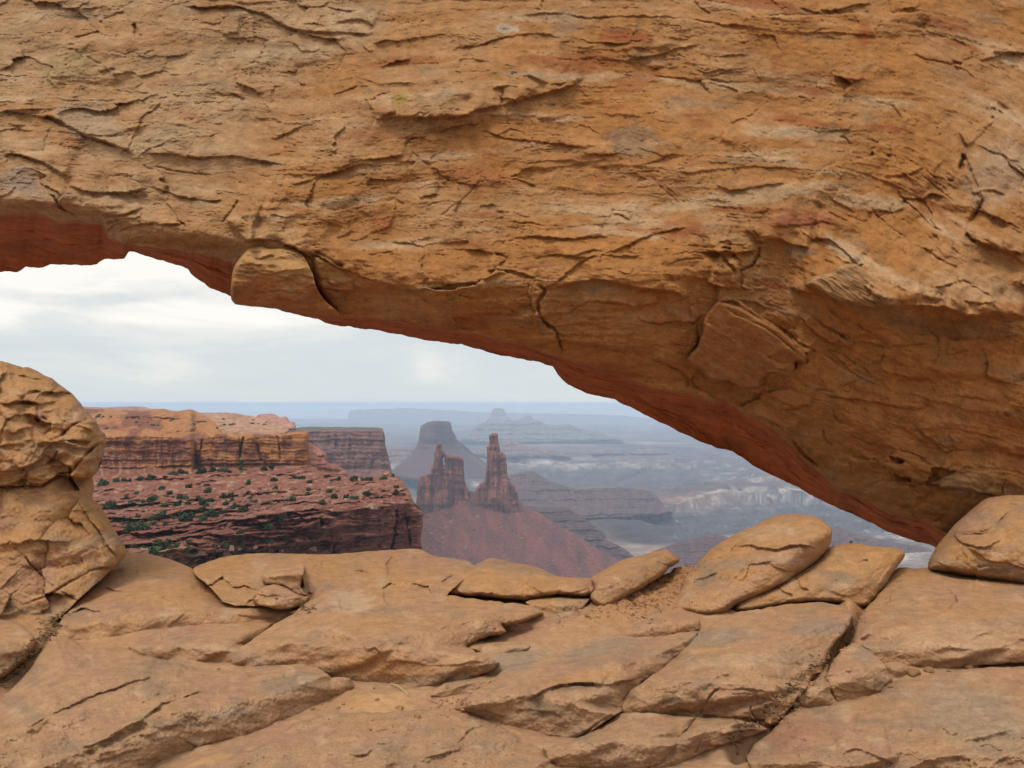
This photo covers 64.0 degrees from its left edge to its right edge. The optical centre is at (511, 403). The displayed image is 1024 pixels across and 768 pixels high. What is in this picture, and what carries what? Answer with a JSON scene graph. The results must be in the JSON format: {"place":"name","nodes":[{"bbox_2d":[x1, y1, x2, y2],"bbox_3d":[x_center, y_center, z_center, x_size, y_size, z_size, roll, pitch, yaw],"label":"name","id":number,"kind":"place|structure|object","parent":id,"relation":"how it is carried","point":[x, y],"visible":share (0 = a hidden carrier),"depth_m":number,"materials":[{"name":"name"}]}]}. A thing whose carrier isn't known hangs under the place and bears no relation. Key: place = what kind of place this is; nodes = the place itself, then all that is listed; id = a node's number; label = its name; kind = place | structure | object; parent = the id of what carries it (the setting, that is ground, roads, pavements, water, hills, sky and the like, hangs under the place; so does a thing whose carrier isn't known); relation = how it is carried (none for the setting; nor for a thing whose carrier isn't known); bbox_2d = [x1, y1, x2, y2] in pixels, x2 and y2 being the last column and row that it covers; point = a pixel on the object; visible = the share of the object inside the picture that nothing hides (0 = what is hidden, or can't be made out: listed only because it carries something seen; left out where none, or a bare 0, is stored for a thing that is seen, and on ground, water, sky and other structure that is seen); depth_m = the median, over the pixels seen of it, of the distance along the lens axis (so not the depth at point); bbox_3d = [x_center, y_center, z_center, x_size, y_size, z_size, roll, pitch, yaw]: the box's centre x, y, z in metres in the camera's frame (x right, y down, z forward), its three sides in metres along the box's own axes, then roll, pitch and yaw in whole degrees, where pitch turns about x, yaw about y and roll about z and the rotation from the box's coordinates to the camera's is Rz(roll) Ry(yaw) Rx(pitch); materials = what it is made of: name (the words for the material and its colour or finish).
{"place":"outdoors","nodes":[
{"label":"outdoors","id":0,"kind":"place"},
{"bbox_2d":[84,406,227,415],"bbox_3d":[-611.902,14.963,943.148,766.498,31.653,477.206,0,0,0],"label":"plateau","id":1,"kind":"structure","parent":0,"point":[134,408],"depth_m":853.71,"materials":[{"name":"stone"}]},
{"bbox_2d":[256,414,295,430],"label":"rock dome","id":2,"kind":"object","parent":1,"relation":"on","point":[274,418],"visible":0.53,"depth_m":929.13,"materials":[{"name":"stone"}]},
{"bbox_2d":[85,409,337,476],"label":"orange cliff","id":3,"kind":"structure","parent":0,"point":[182,441],"depth_m":295.66,"materials":[{"name":"stone"}]},
{"bbox_2d":[95,414,266,428],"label":"shrubbery","id":4,"kind":"object","parent":3,"relation":"on","point":[97,415],"visible":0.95,"depth_m":318.70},
{"bbox_2d":[205,413,288,433],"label":"plateau","id":5,"kind":"structure","parent":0,"point":[242,425],"depth_m":455.51,"materials":[{"name":"stone"}]},
{"bbox_2d":[92,451,423,568],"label":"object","id":6,"kind":"structure","parent":0,"point":[334,528],"depth_m":205.42,"materials":[{"name":"stone"}]},
{"bbox_2d":[97,478,109,485],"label":"juniper bush","id":7,"kind":"object","parent":6,"relation":"on","point":[102,482],"visible":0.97,"depth_m":244.06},
{"bbox_2d":[103,500,115,509],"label":"juniper bush","id":8,"kind":"object","parent":6,"relation":"on","point":[110,504],"visible":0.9,"depth_m":199.23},
{"bbox_2d":[123,524,132,533],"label":"juniper bush","id":9,"kind":"object","parent":6,"relation":"on","point":[128,528],"visible":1,"depth_m":165.29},
{"bbox_2d":[125,500,133,506],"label":"juniper bush","id":10,"kind":"object","parent":6,"relation":"on","point":[129,501],"visible":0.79,"depth_m":206.16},
{"bbox_2d":[129,543,138,547],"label":"juniper bush","id":11,"kind":"object","parent":6,"relation":"on","point":[133,545],"visible":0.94,"depth_m":152.80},
{"bbox_2d":[132,525,143,530],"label":"juniper bush","id":12,"kind":"object","parent":6,"relation":"on","point":[137,527],"visible":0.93,"depth_m":164.61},
{"bbox_2d":[135,513,143,520],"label":"juniper bush","id":13,"kind":"object","parent":6,"relation":"on","point":[138,516],"visible":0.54,"depth_m":181.46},
{"bbox_2d":[138,519,152,527],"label":"juniper bush","id":14,"kind":"object","parent":6,"relation":"on","point":[143,523],"visible":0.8,"depth_m":169.96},
{"bbox_2d":[146,497,153,505],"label":"juniper bush","id":15,"kind":"object","parent":6,"relation":"on","point":[150,499],"visible":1,"depth_m":203.73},
{"bbox_2d":[145,474,156,479],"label":"juniper bush","id":16,"kind":"object","parent":6,"relation":"on","point":[149,477],"visible":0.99,"depth_m":258.79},
{"bbox_2d":[148,516,157,521],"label":"juniper bush","id":17,"kind":"object","parent":6,"relation":"on","point":[152,519],"visible":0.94,"depth_m":179.17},
{"bbox_2d":[148,545,161,555],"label":"juniper bush","id":18,"kind":"object","parent":6,"relation":"on","point":[153,549],"visible":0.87,"depth_m":149.21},
{"bbox_2d":[152,538,162,545],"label":"juniper bush","id":19,"kind":"object","parent":6,"relation":"on","point":[156,541],"visible":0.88,"depth_m":154.81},
{"bbox_2d":[154,510,166,519],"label":"juniper bush","id":20,"kind":"object","parent":6,"relation":"on","point":[160,515],"visible":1,"depth_m":180.22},
{"bbox_2d":[159,538,171,556],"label":"juniper bush","id":21,"kind":"object","parent":6,"relation":"on","point":[166,544],"visible":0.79,"depth_m":151.75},
{"bbox_2d":[168,471,177,475],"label":"juniper bush","id":22,"kind":"object","parent":6,"relation":"on","point":[173,473],"visible":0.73,"depth_m":268.48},
{"bbox_2d":[168,542,179,552],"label":"juniper bush","id":23,"kind":"object","parent":6,"relation":"on","point":[176,545],"visible":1,"depth_m":150.08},
{"bbox_2d":[173,499,181,505],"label":"juniper bush","id":24,"kind":"object","parent":6,"relation":"on","point":[178,503],"visible":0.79,"depth_m":201.46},
{"bbox_2d":[178,515,188,521],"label":"juniper bush","id":25,"kind":"object","parent":6,"relation":"on","point":[183,518],"visible":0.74,"depth_m":174.77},
{"bbox_2d":[178,468,188,473],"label":"juniper bush","id":26,"kind":"object","parent":6,"relation":"on","point":[181,471],"visible":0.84,"depth_m":275.26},
{"bbox_2d":[185,483,192,487],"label":"juniper bush","id":27,"kind":"object","parent":6,"relation":"on","point":[188,485],"visible":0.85,"depth_m":239.50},
{"bbox_2d":[188,511,195,517],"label":"juniper bush","id":28,"kind":"object","parent":6,"relation":"on","point":[192,514],"visible":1,"depth_m":184.62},
{"bbox_2d":[189,549,196,555],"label":"juniper bush","id":29,"kind":"object","parent":6,"relation":"on","point":[194,551],"visible":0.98,"depth_m":155.66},
{"bbox_2d":[196,467,206,473],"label":"juniper bush","id":30,"kind":"object","parent":6,"relation":"on","point":[201,470],"visible":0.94,"depth_m":276.41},
{"bbox_2d":[197,514,207,520],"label":"juniper bush","id":31,"kind":"object","parent":6,"relation":"on","point":[203,518],"visible":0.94,"depth_m":175.25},
{"bbox_2d":[199,506,205,512],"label":"juniper bush","id":32,"kind":"object","parent":6,"relation":"on","point":[201,508],"visible":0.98,"depth_m":189.02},
{"bbox_2d":[199,498,208,506],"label":"juniper bush","id":33,"kind":"object","parent":6,"relation":"on","point":[202,502],"visible":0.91,"depth_m":199.57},
{"bbox_2d":[203,487,211,492],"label":"juniper bush","id":34,"kind":"object","parent":6,"relation":"on","point":[208,490],"visible":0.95,"depth_m":228.93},
{"bbox_2d":[202,507,219,517],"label":"juniper bush","id":35,"kind":"object","parent":6,"relation":"on","point":[212,512],"visible":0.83,"depth_m":182.03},
{"bbox_2d":[208,466,217,472],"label":"juniper bush","id":36,"kind":"object","parent":6,"relation":"on","point":[213,469],"visible":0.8,"depth_m":280.35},
{"bbox_2d":[217,468,227,471],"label":"juniper bush","id":37,"kind":"object","parent":6,"relation":"on","point":[222,470],"visible":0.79,"depth_m":276.66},
{"bbox_2d":[220,540,229,552],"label":"juniper bush","id":38,"kind":"object","parent":6,"relation":"on","point":[224,544],"visible":1,"depth_m":160.48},
{"bbox_2d":[231,502,236,509],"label":"juniper bush","id":39,"kind":"object","parent":6,"relation":"on","point":[234,505],"visible":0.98,"depth_m":193.75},
{"bbox_2d":[236,505,248,512],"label":"juniper bush","id":40,"kind":"object","parent":6,"relation":"on","point":[242,509],"visible":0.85,"depth_m":188.84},
{"bbox_2d":[98,475,402,562],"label":"boulder rubble","id":41,"kind":"object","parent":6,"relation":"on","point":[231,548],"visible":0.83,"depth_m":204.83,"materials":[{"name":"stone"}]},
{"bbox_2d":[260,466,267,470],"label":"juniper bush","id":42,"kind":"object","parent":6,"relation":"on","point":[262,468],"visible":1,"depth_m":283.77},
{"bbox_2d":[263,523,273,534],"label":"juniper bush","id":43,"kind":"object","parent":6,"relation":"on","point":[268,526],"visible":1,"depth_m":174.53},
{"bbox_2d":[265,538,273,548],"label":"juniper bush","id":44,"kind":"object","parent":6,"relation":"on","point":[269,541],"visible":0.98,"depth_m":173.57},
{"bbox_2d":[272,517,283,524],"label":"juniper bush","id":45,"kind":"object","parent":6,"relation":"on","point":[278,519],"visible":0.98,"depth_m":179.86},
{"bbox_2d":[283,495,295,501],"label":"juniper bush","id":46,"kind":"object","parent":6,"relation":"on","point":[291,498],"visible":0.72,"depth_m":208.96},
{"bbox_2d":[308,535,315,541],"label":"juniper bush","id":47,"kind":"object","parent":6,"relation":"on","point":[311,537],"visible":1,"depth_m":183.38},
{"bbox_2d":[330,493,337,498],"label":"juniper bush","id":48,"kind":"object","parent":6,"relation":"on","point":[333,496],"visible":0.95,"depth_m":215.82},
{"bbox_2d":[350,475,357,481],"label":"juniper bush","id":49,"kind":"object","parent":6,"relation":"on","point":[353,478],"visible":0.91,"depth_m":251.65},
{"bbox_2d":[379,475,387,479],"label":"juniper bush","id":50,"kind":"object","parent":6,"relation":"on","point":[384,477],"visible":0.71,"depth_m":255.93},
{"bbox_2d":[0,251,618,412],"label":"sky","id":51,"kind":"structure","parent":0,"point":[140,330],"materials":[{"name":"white"}]},
{"bbox_2d":[290,430,347,476],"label":"cliff spur","id":52,"kind":"structure","parent":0,"point":[319,459],"depth_m":413.12,"materials":[{"name":"stone"}]},
{"bbox_2d":[289,425,391,477],"bbox_3d":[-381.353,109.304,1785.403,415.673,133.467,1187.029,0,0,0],"label":"headland mesa","id":53,"kind":"structure","parent":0,"point":[361,452],"depth_m":1275.16,"materials":[{"name":"stone"}]},
{"bbox_2d":[387,447,414,463],"bbox_3d":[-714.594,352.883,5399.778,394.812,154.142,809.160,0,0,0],"label":"butte","id":54,"kind":"object","parent":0,"point":[397,455],"visible":0.44,"depth_m":5077.86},
{"bbox_2d":[228,403,649,418],"bbox_3d":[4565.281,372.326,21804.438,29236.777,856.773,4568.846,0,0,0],"label":"hills","id":55,"kind":"structure","parent":0,"point":[612,409],"depth_m":20550.74,"materials":[{"name":"stone"}]},
{"bbox_2d":[392,421,486,480],"bbox_3d":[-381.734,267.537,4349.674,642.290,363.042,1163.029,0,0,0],"label":"butte","id":56,"kind":"object","parent":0,"point":[416,463],"visible":0.68,"depth_m":4079.74,"materials":[{"name":"stone"}]},
{"bbox_2d":[471,448,486,456],"bbox_3d":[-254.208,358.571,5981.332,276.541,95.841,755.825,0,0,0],"label":"butte","id":57,"kind":"object","parent":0,"point":[480,452],"visible":0.41,"depth_m":5650.64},
{"bbox_2d":[486,408,511,421],"bbox_3d":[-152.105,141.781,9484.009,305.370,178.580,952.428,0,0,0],"label":"butte","id":58,"kind":"object","parent":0,"point":[498,414],"visible":0.83,"depth_m":9114.91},
{"bbox_2d":[347,408,662,424],"bbox_3d":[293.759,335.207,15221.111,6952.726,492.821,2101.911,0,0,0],"label":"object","id":59,"kind":"structure","parent":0,"point":[399,416],"depth_m":14991.65,"materials":[{"name":"stone"}]},
{"bbox_2d":[0,566,1023,767],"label":"ground","id":60,"kind":"structure","parent":0,"point":[574,633],"depth_m":4.87,"materials":[{"name":"stone"}]},
{"bbox_2d":[0,619,34,677],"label":"boulder","id":61,"kind":"object","parent":60,"relation":"on","point":[15,637],"visible":0.96,"depth_m":4.87,"materials":[{"name":"stone"}]},
{"bbox_2d":[0,475,125,621],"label":"boulder","id":62,"kind":"object","parent":60,"relation":"on","point":[62,547],"visible":0.98,"depth_m":6.35,"materials":[{"name":"stone"}]},
{"bbox_2d":[0,361,105,485],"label":"boulder","id":63,"kind":"object","parent":62,"relation":"on","point":[49,428],"visible":1,"depth_m":6.71,"materials":[{"name":"stone"}]},
{"bbox_2d":[50,552,298,639],"bbox_3d":[-2.999,1.622,7.645,1.801,0.370,4.273,0,0,-20],"label":"flat rock","id":64,"kind":"object","parent":60,"relation":"on","point":[132,592],"visible":0.83,"depth_m":6.01,"materials":[{"name":"stone"}]},
{"bbox_2d":[0,636,353,767],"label":"flat rock","id":65,"kind":"object","parent":60,"relation":"on","point":[66,702],"visible":0.92,"depth_m":3.88,"materials":[{"name":"stone"}]},
{"bbox_2d":[128,622,271,661],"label":"flat rock","id":66,"kind":"object","parent":60,"relation":"on","point":[219,642],"visible":0.84,"depth_m":5.12,"materials":[{"name":"stone"}]},
{"bbox_2d":[252,584,308,609],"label":"boulder","id":67,"kind":"object","parent":60,"relation":"on","point":[265,596],"visible":0.94,"depth_m":5.85,"materials":[{"name":"stone"}]},
{"bbox_2d":[262,563,307,595],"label":"boulder","id":68,"kind":"object","parent":67,"relation":"on","point":[290,578],"visible":0.97,"depth_m":6.10,"materials":[{"name":"stone"}]},
{"bbox_2d":[193,549,475,605],"bbox_3d":[-1.779,1.559,7.718,2.922,0.322,3.560,0,0,0],"label":"flat rock","id":69,"kind":"object","parent":60,"relation":"on","point":[235,580],"visible":0.77,"depth_m":6.95,"materials":[{"name":"stone"}]},
{"bbox_2d":[211,708,556,767],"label":"flat rock","id":70,"kind":"object","parent":60,"relation":"on","point":[431,738],"visible":0.97,"depth_m":3.64,"materials":[{"name":"stone"}]},
{"bbox_2d":[231,580,542,686],"bbox_3d":[-0.792,1.573,5.954,2.066,0.483,2.939,0,0,0],"label":"flat rock","id":71,"kind":"object","parent":60,"relation":"on","point":[414,639],"visible":0.92,"depth_m":4.90,"materials":[{"name":"stone"}]},
{"bbox_2d":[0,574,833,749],"bbox_3d":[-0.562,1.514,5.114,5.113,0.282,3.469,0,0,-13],"label":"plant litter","id":72,"kind":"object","parent":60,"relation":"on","point":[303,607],"visible":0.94,"depth_m":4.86,"materials":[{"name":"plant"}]},
{"bbox_2d":[430,672,496,696],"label":"flat rock","id":73,"kind":"object","parent":60,"relation":"on","point":[465,686],"visible":0.66,"depth_m":4.41,"materials":[{"name":"stone"}]},
{"bbox_2d":[467,637,529,652],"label":"flat rock","id":74,"kind":"object","parent":60,"relation":"on","point":[492,645],"visible":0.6,"depth_m":5.10,"materials":[{"name":"stone"}]},
{"bbox_2d":[0,0,1023,547],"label":"sandstone arch","id":75,"kind":"structure","parent":60,"relation":"on","point":[782,240],"depth_m":8.16,"materials":[{"name":"stone"}]},
{"bbox_2d":[448,558,593,601],"bbox_3d":[0.067,1.569,7.362,1.361,0.361,2.224,0,0,0],"label":"boulder","id":76,"kind":"object","parent":60,"relation":"on","point":[496,578],"visible":0.94,"depth_m":6.44,"materials":[{"name":"stone"}]},
{"bbox_2d":[503,610,560,630],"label":"flat rock","id":77,"kind":"object","parent":60,"relation":"on","point":[546,619],"visible":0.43,"depth_m":5.64,"materials":[{"name":"stone"}]},
{"bbox_2d":[526,596,589,612],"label":"flat rock","id":78,"kind":"object","parent":60,"relation":"on","point":[554,604],"visible":0.81,"depth_m":6.18,"materials":[{"name":"stone"}]},
{"bbox_2d":[454,631,697,737],"bbox_3d":[0.464,1.597,5.045,1.122,0.486,2.480,0,0,27],"label":"flat rock","id":79,"kind":"object","parent":60,"relation":"on","point":[584,690],"visible":0.9,"depth_m":4.08,"materials":[{"name":"stone"}]},
{"bbox_2d":[543,712,695,767],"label":"flat rock","id":80,"kind":"object","parent":60,"relation":"on","point":[634,740],"visible":0.88,"depth_m":3.52,"materials":[{"name":"stone"}]},
{"bbox_2d":[590,549,679,605],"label":"boulder","id":81,"kind":"object","parent":60,"relation":"on","point":[624,572],"visible":0.96,"depth_m":6.65,"materials":[{"name":"stone"}]},
{"bbox_2d":[620,608,699,636],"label":"flat rock","id":82,"kind":"object","parent":60,"relation":"on","point":[679,620],"visible":0.67,"depth_m":5.54,"materials":[{"name":"stone"}]},
{"bbox_2d":[649,717,766,767],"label":"flat rock","id":83,"kind":"object","parent":60,"relation":"on","point":[699,736],"visible":0.9,"depth_m":3.69,"materials":[{"name":"stone"}]},
{"bbox_2d":[620,602,852,726],"bbox_3d":[1.619,1.547,5.382,1.014,0.439,3.282,0,0,30],"label":"flat rock","id":84,"kind":"object","parent":60,"relation":"on","point":[740,665],"visible":0.95,"depth_m":4.35,"materials":[{"name":"stone"}]},
{"bbox_2d":[675,513,831,613],"bbox_3d":[2.069,1.401,7.187,1.381,0.857,2.634,0,0,21],"label":"boulder","id":85,"kind":"object","parent":60,"relation":"on","point":[766,555],"visible":0.94,"depth_m":6.42,"materials":[{"name":"stone"}]},
{"bbox_2d":[790,667,836,708],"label":"flat rock","id":86,"kind":"object","parent":60,"relation":"on","point":[814,695],"visible":0.68,"depth_m":4.20,"materials":[{"name":"stone"}]},
{"bbox_2d":[734,544,904,610],"bbox_3d":[2.772,1.516,7.036,2.814,0.603,1.106,0,0,-36],"label":"boulder","id":87,"kind":"object","parent":60,"relation":"on","point":[859,575],"visible":0.88,"depth_m":6.39,"materials":[{"name":"stone"}]},
{"bbox_2d":[826,642,891,701],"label":"flat rock","id":88,"kind":"object","parent":60,"relation":"on","point":[856,670],"visible":0.9,"depth_m":4.39,"materials":[{"name":"stone"}]},
{"bbox_2d":[744,664,1023,767],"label":"flat rock","id":89,"kind":"object","parent":60,"relation":"on","point":[970,718],"visible":1,"depth_m":3.58,"materials":[{"name":"stone"}]},
{"bbox_2d":[883,662,910,677],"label":"flat rock","id":90,"kind":"object","parent":60,"relation":"on","point":[897,669],"visible":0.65,"depth_m":4.67,"materials":[{"name":"stone"}]},
{"bbox_2d":[907,668,920,676],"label":"pebble","id":91,"kind":"object","parent":60,"relation":"on","point":[913,672],"visible":0.97,"depth_m":4.69,"materials":[{"name":"stone"}]},
{"bbox_2d":[924,666,934,672],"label":"pebble","id":92,"kind":"object","parent":60,"relation":"on","point":[928,669],"visible":0.99,"depth_m":4.74,"materials":[{"name":"stone"}]},
{"bbox_2d":[853,567,1023,667],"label":"flat rock","id":93,"kind":"object","parent":60,"relation":"on","point":[921,617],"visible":0.93,"depth_m":5.28,"materials":[{"name":"stone"}]},
{"bbox_2d":[963,664,973,668],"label":"pebble","id":94,"kind":"object","parent":60,"relation":"on","point":[967,666],"visible":0.81,"depth_m":4.83,"materials":[{"name":"stone"}]},
{"bbox_2d":[928,495,1023,583],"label":"boulder","id":95,"kind":"object","parent":60,"relation":"on","point":[984,539],"visible":0.96,"depth_m":6.92,"materials":[{"name":"stone"}]},
{"bbox_2d":[420,491,618,577],"bbox_3d":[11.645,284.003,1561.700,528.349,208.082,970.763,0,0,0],"label":"talus slope","id":96,"kind":"structure","parent":0,"point":[567,564],"depth_m":1467.58,"materials":[{"name":"stone"}]},
{"bbox_2d":[416,442,469,513],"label":"rock spire","id":97,"kind":"object","parent":96,"relation":"on","point":[439,486],"visible":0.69,"depth_m":1612.24,"materials":[{"name":"stone"}]},
{"bbox_2d":[474,433,518,512],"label":"rock spire","id":98,"kind":"object","parent":96,"relation":"on","point":[496,490],"visible":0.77,"depth_m":1585.05,"materials":[{"name":"stone"}]},
{"bbox_2d":[423,511,610,576],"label":"scree rubble","id":99,"kind":"object","parent":96,"relation":"on","point":[474,529],"visible":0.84,"depth_m":1473.42,"materials":[{"name":"stone"}]},
{"bbox_2d":[484,439,568,458],"bbox_3d":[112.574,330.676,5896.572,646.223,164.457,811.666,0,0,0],"label":"butte","id":100,"kind":"object","parent":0,"point":[511,449],"visible":0.76,"depth_m":5539.02,"materials":[{"name":"stone"}]},
{"bbox_2d":[518,415,537,420],"bbox_3d":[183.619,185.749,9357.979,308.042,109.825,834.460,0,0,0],"label":"butte","id":101,"kind":"object","parent":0,"point":[527,418],"visible":0.43,"depth_m":9012.41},
{"bbox_2d":[461,420,622,442],"bbox_3d":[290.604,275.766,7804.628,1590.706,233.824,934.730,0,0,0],"label":"butte","id":102,"kind":"object","parent":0,"point":[529,431],"visible":0.97,"depth_m":7428.11,"materials":[{"name":"stone"}]},
{"bbox_2d":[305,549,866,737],"bbox_3d":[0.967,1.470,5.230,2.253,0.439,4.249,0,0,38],"label":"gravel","id":103,"kind":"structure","parent":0,"point":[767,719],"depth_m":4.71,"materials":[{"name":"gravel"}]},
{"bbox_2d":[587,449,622,454],"bbox_3d":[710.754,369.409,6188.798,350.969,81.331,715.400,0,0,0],"label":"butte","id":104,"kind":"object","parent":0,"point":[605,452],"visible":0.93,"depth_m":5860.24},
{"bbox_2d":[288,418,934,569],"bbox_3d":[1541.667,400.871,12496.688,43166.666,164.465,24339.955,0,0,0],"label":"canyon floor","id":105,"kind":"structure","parent":0,"point":[698,489],"depth_m":4120.70,"materials":[{"name":"stone"}]},
{"bbox_2d":[527,506,634,560],"bbox_3d":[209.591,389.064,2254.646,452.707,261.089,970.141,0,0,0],"label":"layered mesa","id":106,"kind":"structure","parent":105,"relation":"on","point":[575,523],"depth_m":1977.85,"materials":[{"name":"stone"}]},
{"bbox_2d":[508,471,672,518],"bbox_3d":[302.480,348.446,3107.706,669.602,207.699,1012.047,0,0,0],"label":"layered mesa","id":107,"kind":"structure","parent":105,"relation":"on","point":[534,489],"depth_m":2734.86,"materials":[{"name":"stone"}]},
{"bbox_2d":[652,524,849,573],"bbox_3d":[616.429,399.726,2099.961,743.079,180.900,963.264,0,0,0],"label":"layered mesa","id":108,"kind":"structure","parent":105,"relation":"on","point":[692,552],"depth_m":1851.13,"materials":[{"name":"stone"}]},
{"bbox_2d":[831,525,931,552],"bbox_3d":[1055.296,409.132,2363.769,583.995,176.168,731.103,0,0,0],"label":"layered mesa","id":109,"kind":"structure","parent":105,"relation":"on","point":[838,537],"depth_m":2081.13,"materials":[{"name":"stone"}]},
{"bbox_2d":[630,449,670,454],"bbox_3d":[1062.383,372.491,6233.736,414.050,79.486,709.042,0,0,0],"label":"butte","id":110,"kind":"object","parent":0,"point":[649,452],"visible":0.89,"depth_m":5905.44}
]}

